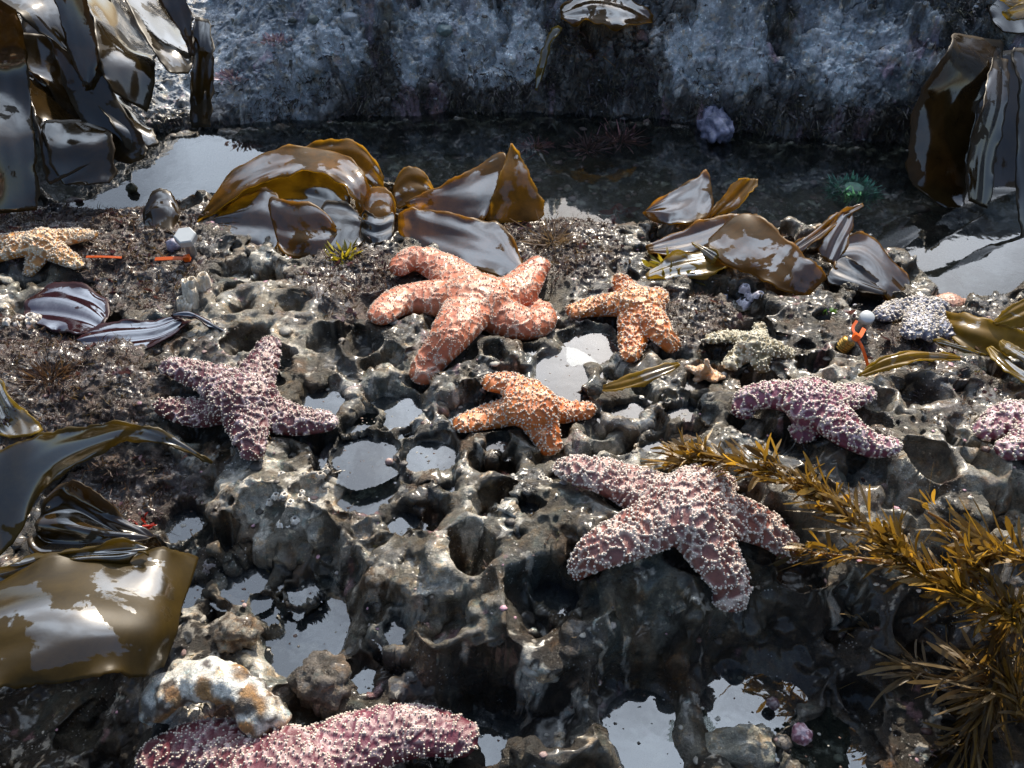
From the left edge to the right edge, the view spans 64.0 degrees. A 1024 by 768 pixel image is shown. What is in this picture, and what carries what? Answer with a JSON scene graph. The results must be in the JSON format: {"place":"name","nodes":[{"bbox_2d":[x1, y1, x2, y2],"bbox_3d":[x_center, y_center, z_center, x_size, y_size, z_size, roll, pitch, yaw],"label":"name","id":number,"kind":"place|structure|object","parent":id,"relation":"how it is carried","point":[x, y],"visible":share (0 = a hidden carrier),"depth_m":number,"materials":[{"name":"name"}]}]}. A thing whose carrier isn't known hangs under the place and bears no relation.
{"place":"outdoors","nodes":[
{"label":"outdoors","id":0,"kind":"place"},
{"bbox_2d":[0,182,1023,767],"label":"rock shelf","id":1,"kind":"object","parent":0,"point":[808,662],"visible":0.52,"depth_m":1.29,"materials":[{"name":"stone"}]},
{"bbox_2d":[0,0,39,213],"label":"kelp blade","id":2,"kind":"object","parent":1,"relation":"on","point":[19,187],"visible":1,"depth_m":1.85,"materials":[{"name":"plant"}]},
{"bbox_2d":[0,379,42,437],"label":"kelp blade","id":3,"kind":"object","parent":1,"relation":"on","point":[23,419],"visible":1,"depth_m":1.39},
{"bbox_2d":[2,312,41,328],"bbox_3d":[-0.970,-0.125,1.633,0.067,0.037,0.062,0,42,0],"label":"barnacle cluster","id":4,"kind":"object","parent":1,"relation":"on","point":[31,317],"visible":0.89,"depth_m":1.62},
{"bbox_2d":[1,335,88,403],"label":"weed tuft","id":5,"kind":"object","parent":1,"relation":"on","point":[41,371],"visible":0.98,"depth_m":1.46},
{"bbox_2d":[0,227,98,276],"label":"sea star","id":6,"kind":"object","parent":1,"relation":"on","point":[39,248],"visible":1,"depth_m":1.76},
{"bbox_2d":[29,71,88,184],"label":"kelp blade","id":7,"kind":"object","parent":1,"relation":"on","point":[46,105],"visible":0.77,"depth_m":1.96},
{"bbox_2d":[42,119,117,185],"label":"kelp blade","id":8,"kind":"object","parent":7,"relation":"on","point":[72,144],"visible":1,"depth_m":1.92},
{"bbox_2d":[22,0,110,148],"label":"kelp blade","id":9,"kind":"object","parent":1,"relation":"on","point":[27,27],"visible":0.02,"depth_m":2.12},
{"bbox_2d":[24,33,79,117],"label":"kelp blade","id":10,"kind":"object","parent":9,"relation":"on","point":[42,62],"visible":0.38,"depth_m":2.02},
{"bbox_2d":[87,0,155,111],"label":"kelp blade","id":11,"kind":"object","parent":9,"relation":"on","point":[126,56],"visible":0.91,"depth_m":2.05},
{"bbox_2d":[23,281,109,334],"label":"red seaweed blade","id":12,"kind":"object","parent":1,"relation":"on","point":[78,308],"visible":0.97,"depth_m":1.65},
{"bbox_2d":[27,479,161,554],"bbox_3d":[-0.645,0.215,1.268,0.200,0.100,0.118,0,42,0],"label":"kelp blade","id":13,"kind":"object","parent":1,"relation":"on","point":[76,514],"visible":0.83,"depth_m":1.27,"materials":[{"name":"plant"}]},
{"bbox_2d":[0,420,212,555],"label":"kelp blade","id":14,"kind":"object","parent":13,"relation":"on","point":[32,469],"visible":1,"depth_m":1.24,"materials":[{"name":"plant"}]},
{"bbox_2d":[0,546,198,688],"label":"kelp blade","id":15,"kind":"object","parent":1,"relation":"on","point":[64,618],"visible":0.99,"depth_m":1.04,"materials":[{"name":"plant"}]},
{"bbox_2d":[0,537,149,580],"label":"kelp blade","id":16,"kind":"object","parent":15,"relation":"on","point":[121,550],"visible":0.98,"depth_m":1.12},
{"bbox_2d":[51,40,147,163],"bbox_3d":[-1.001,-0.727,1.939,0.114,0.339,0.322,-25,48,-25],"label":"kelp blade","id":17,"kind":"object","parent":1,"relation":"on","point":[86,101],"visible":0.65,"depth_m":1.97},
{"bbox_2d":[2,0,67,52],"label":"kelp blade","id":18,"kind":"object","parent":17,"relation":"on","point":[41,17],"visible":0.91,"depth_m":1.89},
{"bbox_2d":[54,0,98,86],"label":"kelp blade","id":19,"kind":"object","parent":17,"relation":"on","point":[77,26],"visible":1,"depth_m":1.92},
{"bbox_2d":[98,94,158,149],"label":"kelp blade","id":20,"kind":"object","parent":17,"relation":"on","point":[149,135],"visible":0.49,"depth_m":2.00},
{"bbox_2d":[75,317,190,349],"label":"red seaweed blade","id":21,"kind":"object","parent":1,"relation":"on","point":[149,334],"visible":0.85,"depth_m":1.57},
{"bbox_2d":[142,188,178,232],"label":"kelp blade","id":22,"kind":"object","parent":1,"relation":"on","point":[161,207],"visible":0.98,"depth_m":1.89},
{"bbox_2d":[154,254,190,261],"bbox_3d":[-0.728,-0.270,1.756,0.078,0.014,0.014,0,42,0],"label":"cable tie","id":23,"kind":"object","parent":1,"relation":"on","point":[186,257],"visible":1,"depth_m":1.75,"materials":[{"name":"orange plastic"}]},
{"bbox_2d":[173,227,197,255],"bbox_3d":[-0.698,-0.293,1.780,0.046,0.099,0.063,0,42,0],"label":"bolt","id":24,"kind":"object","parent":1,"relation":"on","point":[186,238],"visible":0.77,"depth_m":1.75,"materials":[{"name":"metal"}]},
{"bbox_2d":[176,271,211,318],"bbox_3d":[-0.646,-0.183,1.652,0.054,0.067,0.090,10,43,11],"label":"barnacle cluster","id":25,"kind":"object","parent":1,"relation":"on","point":[192,287],"visible":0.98,"depth_m":1.64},
{"bbox_2d":[171,311,227,334],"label":"red seaweed blade","id":26,"kind":"object","parent":1,"relation":"on","point":[208,324],"visible":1,"depth_m":1.56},
{"bbox_2d":[138,656,291,737],"bbox_3d":[-0.396,0.443,1.103,0.221,0.158,0.093,6,42,7],"label":"crusted rock","id":27,"kind":"object","parent":1,"relation":"on","point":[256,706],"visible":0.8,"depth_m":1.06,"materials":[{"name":"stone"}]},
{"bbox_2d":[213,612,263,653],"bbox_3d":[-0.396,0.361,1.188,0.072,0.057,0.064,0,42,0],"label":"pebble","id":28,"kind":"object","parent":1,"relation":"on","point":[233,633],"visible":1,"depth_m":1.17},
{"bbox_2d":[201,187,278,248],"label":"kelp blade","id":29,"kind":"object","parent":1,"relation":"on","point":[246,214],"visible":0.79,"depth_m":1.87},
{"bbox_2d":[151,335,338,460],"bbox_3d":[-0.478,0.024,1.417,0.251,0.091,0.313,-26,48,-26],"label":"sea star","id":30,"kind":"object","parent":1,"relation":"on","point":[247,406],"visible":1,"depth_m":1.39,"materials":[{"name":"purple"}]},
{"bbox_2d":[197,144,369,221],"bbox_3d":[-0.533,-0.477,1.940,0.410,0.112,0.195,0,42,0],"label":"kelp blade","id":31,"kind":"object","parent":1,"relation":"on","point":[287,160],"visible":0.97,"depth_m":1.92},
{"bbox_2d":[224,171,350,208],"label":"kelp blade","id":32,"kind":"object","parent":31,"relation":"on","point":[318,189],"visible":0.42,"depth_m":1.92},
{"bbox_2d":[265,471,305,527],"bbox_3d":[-0.350,0.199,1.289,0.064,0.069,0.116,-17,45,-18],"label":"barnacle cluster","id":33,"kind":"object","parent":1,"relation":"on","point":[294,519],"visible":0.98,"depth_m":1.27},
{"bbox_2d":[268,196,336,258],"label":"kelp blade","id":34,"kind":"object","parent":1,"relation":"on","point":[300,228],"visible":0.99,"depth_m":1.83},
{"bbox_2d":[134,702,480,767],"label":"sea star","id":35,"kind":"object","parent":1,"relation":"on","point":[380,735],"visible":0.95,"depth_m":1.05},
{"bbox_2d":[286,649,357,716],"bbox_3d":[-0.258,0.408,1.129,0.088,0.073,0.083,22,47,23],"label":"pebble","id":36,"kind":"object","parent":1,"relation":"on","point":[316,680],"visible":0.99,"depth_m":1.11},
{"bbox_2d":[321,200,362,252],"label":"kelp blade","id":37,"kind":"object","parent":1,"relation":"on","point":[345,217],"visible":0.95,"depth_m":1.86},
{"bbox_2d":[322,238,362,264],"bbox_3d":[-0.370,-0.304,1.807,0.100,0.050,0.114,23,47,24],"label":"weed tuft","id":38,"kind":"object","parent":1,"relation":"on","point":[343,249],"visible":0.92,"depth_m":1.80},
{"bbox_2d":[305,138,383,186],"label":"kelp blade","id":39,"kind":"object","parent":1,"relation":"on","point":[366,162],"visible":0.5,"depth_m":2.01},
{"bbox_2d":[361,210,394,245],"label":"kelp blade","id":40,"kind":"object","parent":1,"relation":"on","point":[378,230],"visible":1,"depth_m":1.85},
{"bbox_2d":[360,186,395,216],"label":"kelp blade","id":41,"kind":"object","parent":1,"relation":"on","point":[380,201],"visible":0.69,"depth_m":1.91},
{"bbox_2d":[393,166,433,208],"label":"kelp blade","id":42,"kind":"object","parent":1,"relation":"on","point":[410,182],"visible":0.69,"depth_m":1.96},
{"bbox_2d":[405,152,505,219],"bbox_3d":[-0.105,-0.445,1.911,0.260,0.093,0.142,-19,45,-20],"label":"kelp blade","id":43,"kind":"object","parent":1,"relation":"on","point":[469,193],"visible":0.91,"depth_m":1.93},
{"bbox_2d":[398,207,522,276],"bbox_3d":[-0.105,-0.323,1.816,0.334,0.071,0.133,18,45,19],"label":"kelp blade","id":44,"kind":"object","parent":1,"relation":"on","point":[490,247],"visible":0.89,"depth_m":1.81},
{"bbox_2d":[366,246,557,384],"bbox_3d":[-0.094,-0.155,1.623,0.373,0.107,0.415,0,42,0],"label":"sea star","id":45,"kind":"object","parent":1,"relation":"on","point":[465,303],"visible":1,"depth_m":1.59,"materials":[{"name":"orange"}]},
{"bbox_2d":[2,164,1015,767],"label":"shell grit","id":46,"kind":"object","parent":1,"relation":"on","point":[838,758],"visible":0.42,"depth_m":1.26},
{"bbox_2d":[0,172,1021,767],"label":"gravel","id":47,"kind":"structure","parent":1,"relation":"on","point":[784,740],"depth_m":1.23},
{"bbox_2d":[0,199,1023,533],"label":"turf algae","id":48,"kind":"object","parent":1,"relation":"on","point":[338,291],"visible":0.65,"depth_m":1.66,"materials":[{"name":"plant"}]},
{"bbox_2d":[3,143,1021,762],"bbox_3d":[-0.009,-0.061,1.710,2.700,0.383,1.942,0,42,0],"label":"sparse algae","id":49,"kind":"object","parent":1,"relation":"on","point":[503,473],"visible":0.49,"depth_m":1.31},
{"bbox_2d":[486,143,543,222],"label":"kelp blade","id":50,"kind":"object","parent":1,"relation":"on","point":[516,197],"visible":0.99,"depth_m":1.93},
{"bbox_2d":[451,371,597,455],"bbox_3d":[0.023,0.043,1.412,0.238,0.086,0.145,10,43,11],"label":"sea star","id":51,"kind":"object","parent":1,"relation":"on","point":[537,412],"visible":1,"depth_m":1.39,"materials":[{"name":"orange"}]},
{"bbox_2d":[66,127,1023,287],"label":"pool gravel","id":52,"kind":"structure","parent":1,"relation":"on","point":[922,208],"depth_m":2.35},
{"bbox_2d":[507,200,592,257],"bbox_3d":[0.083,-0.346,1.863,0.202,0.089,0.243,0,42,0],"label":"weed tuft","id":53,"kind":"object","parent":1,"relation":"on","point":[562,238],"visible":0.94,"depth_m":1.87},
{"bbox_2d":[599,203,639,219],"bbox_3d":[0.280,-0.450,2.132,0.080,0.032,0.077,-28,49,-27],"label":"weed tuft","id":54,"kind":"object","parent":1,"relation":"on","point":[627,212],"visible":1,"depth_m":2.13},
{"bbox_2d":[565,272,681,362],"bbox_3d":[0.245,-0.141,1.634,0.211,0.082,0.270,-21,46,-22],"label":"sea star","id":55,"kind":"object","parent":1,"relation":"on","point":[638,310],"visible":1,"depth_m":1.60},
{"bbox_2d":[602,362,680,391],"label":"kelp blade","id":56,"kind":"object","parent":1,"relation":"on","point":[644,377],"visible":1,"depth_m":1.42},
{"bbox_2d":[641,247,705,285],"bbox_3d":[0.347,-0.260,1.772,0.121,0.045,0.139,-11,43,-12],"label":"weed tuft","id":57,"kind":"object","parent":1,"relation":"on","point":[654,262],"visible":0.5,"depth_m":1.78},
{"bbox_2d":[552,454,801,612],"bbox_3d":[0.239,0.203,1.186,0.379,0.116,0.222,5,42,5],"label":"sea star","id":58,"kind":"object","parent":1,"relation":"on","point":[702,519],"visible":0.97,"depth_m":1.15,"materials":[{"name":"purple"}]},
{"bbox_2d":[643,169,713,224],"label":"kelp blade","id":59,"kind":"object","parent":1,"relation":"on","point":[691,201],"visible":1,"depth_m":1.90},
{"bbox_2d":[645,249,727,279],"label":"kelp blade","id":60,"kind":"object","parent":1,"relation":"on","point":[700,266],"visible":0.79,"depth_m":1.75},
{"bbox_2d":[692,242,718,263],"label":"kelp blade","id":61,"kind":"object","parent":60,"relation":"on","point":[711,255],"visible":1,"depth_m":1.72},
{"bbox_2d":[646,213,737,254],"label":"kelp blade","id":62,"kind":"object","parent":1,"relation":"on","point":[701,232],"visible":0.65,"depth_m":1.82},
{"bbox_2d":[685,359,725,382],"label":"sea star","id":63,"kind":"object","parent":1,"relation":"on","point":[705,371],"visible":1,"depth_m":1.49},
{"bbox_2d":[706,178,757,218],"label":"kelp blade","id":64,"kind":"object","parent":1,"relation":"on","point":[734,197],"visible":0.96,"depth_m":1.90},
{"bbox_2d":[705,721,776,767],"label":"pebble","id":65,"kind":"object","parent":1,"relation":"on","point":[751,745],"visible":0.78,"depth_m":1.12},
{"bbox_2d":[724,283,763,309],"bbox_3d":[0.485,-0.189,1.724,0.052,0.048,0.092,-29,50,-29],"label":"barnacle cluster","id":66,"kind":"object","parent":1,"relation":"on","point":[745,290],"visible":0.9,"depth_m":1.72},
{"bbox_2d":[703,321,796,373],"bbox_3d":[0.443,-0.075,1.532,0.145,0.081,0.175,-6,42,-7],"label":"sea star","id":67,"kind":"object","parent":1,"relation":"on","point":[757,347],"visible":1,"depth_m":1.49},
{"bbox_2d":[707,213,826,295],"bbox_3d":[0.527,-0.272,1.728,0.143,0.075,0.249,-25,47,-25],"label":"kelp blade","id":68,"kind":"object","parent":1,"relation":"on","point":[761,248],"visible":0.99,"depth_m":1.72,"materials":[{"name":"plant"}]},
{"bbox_2d":[730,376,903,458],"bbox_3d":[0.492,0.054,1.325,0.245,0.099,0.194,0,42,0],"label":"sea star","id":69,"kind":"object","parent":1,"relation":"on","point":[813,408],"visible":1,"depth_m":1.30,"materials":[{"name":"purple"}]},
{"bbox_2d":[794,203,863,252],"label":"kelp blade","id":70,"kind":"object","parent":1,"relation":"on","point":[819,232],"visible":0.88,"depth_m":1.79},
{"bbox_2d":[639,427,1023,638],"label":"feather kelp","id":71,"kind":"object","parent":1,"relation":"on","point":[893,542],"visible":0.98,"depth_m":1.12},
{"bbox_2d":[766,527,992,637],"bbox_3d":[0.521,0.251,1.152,0.324,0.108,0.106,19,45,20],"label":"feather kelp","id":72,"kind":"object","parent":71,"relation":"attached to","point":[879,561],"visible":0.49,"depth_m":1.15},
{"bbox_2d":[908,462,1023,625],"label":"feather kelp","id":73,"kind":"object","parent":71,"relation":"on","point":[974,565],"visible":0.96,"depth_m":1.07},
{"bbox_2d":[946,497,1023,577],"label":"feather kelp","id":74,"kind":"object","parent":73,"relation":"on","point":[983,540],"visible":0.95,"depth_m":1.08},
{"bbox_2d":[818,212,853,264],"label":"kelp blade","id":75,"kind":"object","parent":1,"relation":"on","point":[833,246],"visible":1,"depth_m":1.78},
{"bbox_2d":[836,335,854,353],"bbox_3d":[0.620,-0.076,1.523,0.033,0.037,0.028,0,42,0],"label":"brass plug","id":76,"kind":"object","parent":1,"relation":"on","point":[845,344],"visible":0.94,"depth_m":1.52,"materials":[{"name":"metal"}]},
{"bbox_2d":[821,170,886,210],"bbox_3d":[0.916,-0.510,2.193,0.179,0.094,0.177,0,42,0],"label":"anemone","id":77,"kind":"object","parent":1,"relation":"on","point":[846,191],"visible":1,"depth_m":2.18},
{"bbox_2d":[851,320,868,365],"bbox_3d":[0.624,-0.075,1.476,0.038,0.050,0.076,0,42,0],"label":"cable tie","id":78,"kind":"object","parent":1,"relation":"on","point":[856,337],"visible":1,"depth_m":1.46,"materials":[{"name":"orange plastic"}]},
{"bbox_2d":[854,310,874,333],"bbox_3d":[0.666,-0.109,1.559,0.027,0.080,0.053,10,43,11],"label":"bolt","id":79,"kind":"object","parent":1,"relation":"on","point":[866,319],"visible":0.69,"depth_m":1.53,"materials":[{"name":"metal"}]},
{"bbox_2d":[834,231,910,300],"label":"kelp blade","id":80,"kind":"object","parent":1,"relation":"on","point":[867,252],"visible":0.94,"depth_m":1.77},
{"bbox_2d":[827,256,886,295],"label":"kelp blade","id":81,"kind":"object","parent":80,"relation":"on","point":[855,272],"visible":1,"depth_m":1.73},
{"bbox_2d":[858,351,960,376],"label":"kelp blade","id":82,"kind":"object","parent":1,"relation":"on","point":[899,359],"visible":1,"depth_m":1.43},
{"bbox_2d":[872,294,955,341],"bbox_3d":[0.790,-0.124,1.598,0.176,0.093,0.201,0,42,0],"label":"sea star","id":83,"kind":"object","parent":1,"relation":"on","point":[923,317],"visible":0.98,"depth_m":1.58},
{"bbox_2d":[946,311,1023,355],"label":"kelp blade","id":84,"kind":"object","parent":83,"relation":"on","point":[973,331],"visible":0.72,"depth_m":1.54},
{"bbox_2d":[993,299,1023,328],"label":"kelp blade","id":85,"kind":"object","parent":84,"relation":"on","point":[1011,315],"visible":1,"depth_m":1.53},
{"bbox_2d":[937,292,965,306],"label":"sea star","id":86,"kind":"object","parent":1,"relation":"on","point":[952,298],"visible":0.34,"depth_m":1.76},
{"bbox_2d":[933,338,985,355],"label":"kelp blade","id":87,"kind":"object","parent":1,"relation":"on","point":[945,342],"visible":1,"depth_m":1.48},
{"bbox_2d":[922,615,1023,767],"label":"feather kelp","id":88,"kind":"object","parent":1,"relation":"on","point":[974,727],"visible":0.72,"depth_m":1.11},
{"bbox_2d":[837,606,1023,724],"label":"feather kelp","id":89,"kind":"object","parent":88,"relation":"on","point":[948,652],"visible":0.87,"depth_m":1.14},
{"bbox_2d":[965,632,1023,731],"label":"feather kelp","id":90,"kind":"object","parent":88,"relation":"on","point":[1006,686],"visible":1,"depth_m":1.07},
{"bbox_2d":[960,50,1022,253],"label":"kelp blade","id":91,"kind":"object","parent":1,"relation":"on","point":[995,224],"visible":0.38,"depth_m":2.17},
{"bbox_2d":[970,399,1023,460],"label":"sea star","id":92,"kind":"object","parent":1,"relation":"on","point":[1003,421],"visible":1,"depth_m":1.30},
{"bbox_2d":[986,346,1023,382],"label":"kelp blade","id":93,"kind":"object","parent":1,"relation":"on","point":[1004,362],"visible":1,"depth_m":1.45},
{"bbox_2d":[999,339,1023,362],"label":"kelp blade","id":94,"kind":"object","parent":1,"relation":"on","point":[1008,348],"visible":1,"depth_m":1.46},
{"bbox_2d":[1011,47,1023,253],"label":"kelp blade","id":95,"kind":"object","parent":1,"relation":"on","point":[1017,57],"visible":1,"depth_m":2.01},
{"bbox_2d":[17,0,1023,196],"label":"rock face","id":96,"kind":"object","parent":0,"point":[834,31],"visible":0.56,"depth_m":2.46},
{"bbox_2d":[214,61,245,83],"bbox_3d":[-0.852,-0.942,2.464,0.137,0.045,0.134,0,42,0],"label":"coralline tuft","id":97,"kind":"object","parent":96,"relation":"on","point":[228,73],"visible":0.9,"depth_m":2.46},
{"bbox_2d":[251,32,292,46],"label":"coralline tuft","id":98,"kind":"object","parent":96,"relation":"on","point":[276,37],"visible":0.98,"depth_m":2.46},
{"bbox_2d":[33,0,1008,165],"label":"wall algae","id":99,"kind":"object","parent":96,"relation":"on","point":[818,122],"depth_m":2.46,"materials":[{"name":"plant"}]},
{"bbox_2d":[517,133,554,160],"bbox_3d":[0.066,-0.701,2.412,0.124,0.058,0.154,0,42,0],"label":"coralline tuft","id":100,"kind":"object","parent":96,"relation":"on","point":[526,144],"visible":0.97,"depth_m":2.42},
{"bbox_2d":[535,25,561,90],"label":"kelp blade","id":101,"kind":"object","parent":96,"relation":"hanging from","point":[554,32],"visible":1,"depth_m":2.45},
{"bbox_2d":[155,0,979,149],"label":"wall barnacle grit","id":102,"kind":"structure","parent":96,"relation":"on","point":[503,45],"depth_m":2.47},
{"bbox_2d":[151,0,1003,166],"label":"barnacles","id":103,"kind":"object","parent":96,"relation":"on","point":[621,71],"depth_m":2.47},
{"bbox_2d":[555,125,615,161],"bbox_3d":[0.223,-0.716,2.404,0.163,0.064,0.165,20,46,20],"label":"coralline tuft","id":104,"kind":"object","parent":96,"relation":"on","point":[587,143],"visible":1,"depth_m":2.41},
{"bbox_2d":[560,0,653,30],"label":"kelp blade","id":105,"kind":"object","parent":96,"relation":"on","point":[615,15],"visible":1,"depth_m":2.42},
{"bbox_2d":[591,118,654,153],"bbox_3d":[0.334,-0.755,2.446,0.176,0.097,0.202,-21,46,-22],"label":"coralline tuft","id":106,"kind":"object","parent":96,"relation":"on","point":[626,139],"visible":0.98,"depth_m":2.45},
{"bbox_2d":[697,104,734,146],"bbox_3d":[0.599,-0.763,2.421,0.108,0.094,0.212,0,42,0],"label":"mussel","id":107,"kind":"object","parent":96,"relation":"on","point":[714,126],"visible":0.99,"depth_m":2.37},
{"bbox_2d":[905,33,1003,210],"bbox_3d":[1.175,-0.750,2.184,0.194,0.349,0.542,17,45,18],"label":"kelp blade","id":108,"kind":"object","parent":96,"relation":"on","point":[944,116],"visible":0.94,"depth_m":2.10,"materials":[{"name":"plant"}]},
{"bbox_2d":[987,0,1023,33],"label":"kelp blade","id":109,"kind":"object","parent":96,"relation":"on","point":[1001,22],"visible":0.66,"depth_m":2.29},
{"bbox_2d":[1002,3,1023,20],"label":"kelp blade","id":110,"kind":"object","parent":109,"relation":"on","point":[1015,12],"visible":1,"depth_m":2.17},
{"label":"channel water","id":111,"kind":"structure","parent":0,"visible":0},
{"bbox_2d":[190,17,214,127],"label":"kelp blade","id":112,"kind":"object","parent":111,"relation":"on","point":[202,90],"visible":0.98,"depth_m":2.25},
{"bbox_2d":[125,0,194,73],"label":"kelp blade","id":113,"kind":"object","parent":112,"relation":"on","point":[158,29],"visible":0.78,"depth_m":2.13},
{"bbox_2d":[158,0,194,55],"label":"kelp blade","id":114,"kind":"object","parent":113,"relation":"on","point":[179,13],"visible":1,"depth_m":2.15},
{"bbox_2d":[965,56,1009,208],"bbox_3d":[1.221,-0.652,2.123,0.094,0.257,0.416,12,43,13],"label":"kelp blade","id":115,"kind":"object","parent":111,"relation":"on","point":[986,137],"visible":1,"depth_m":2.08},
{"label":"pool water","id":116,"kind":"structure","parent":0,"visible":0},
{"bbox_2d":[791,722,812,745],"bbox_3d":[0.383,0.465,1.085,0.028,0.027,0.030,0,42,0],"label":"snail","id":117,"kind":"object","parent":116,"relation":"on","point":[802,734],"visible":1,"depth_m":1.08},
{"label":"pool water","id":118,"kind":"structure","parent":0,"visible":0},
{"bbox_2d":[173,304,869,767],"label":"floating bits","id":119,"kind":"object","parent":118,"relation":"on","point":[717,718],"visible":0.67,"depth_m":1.25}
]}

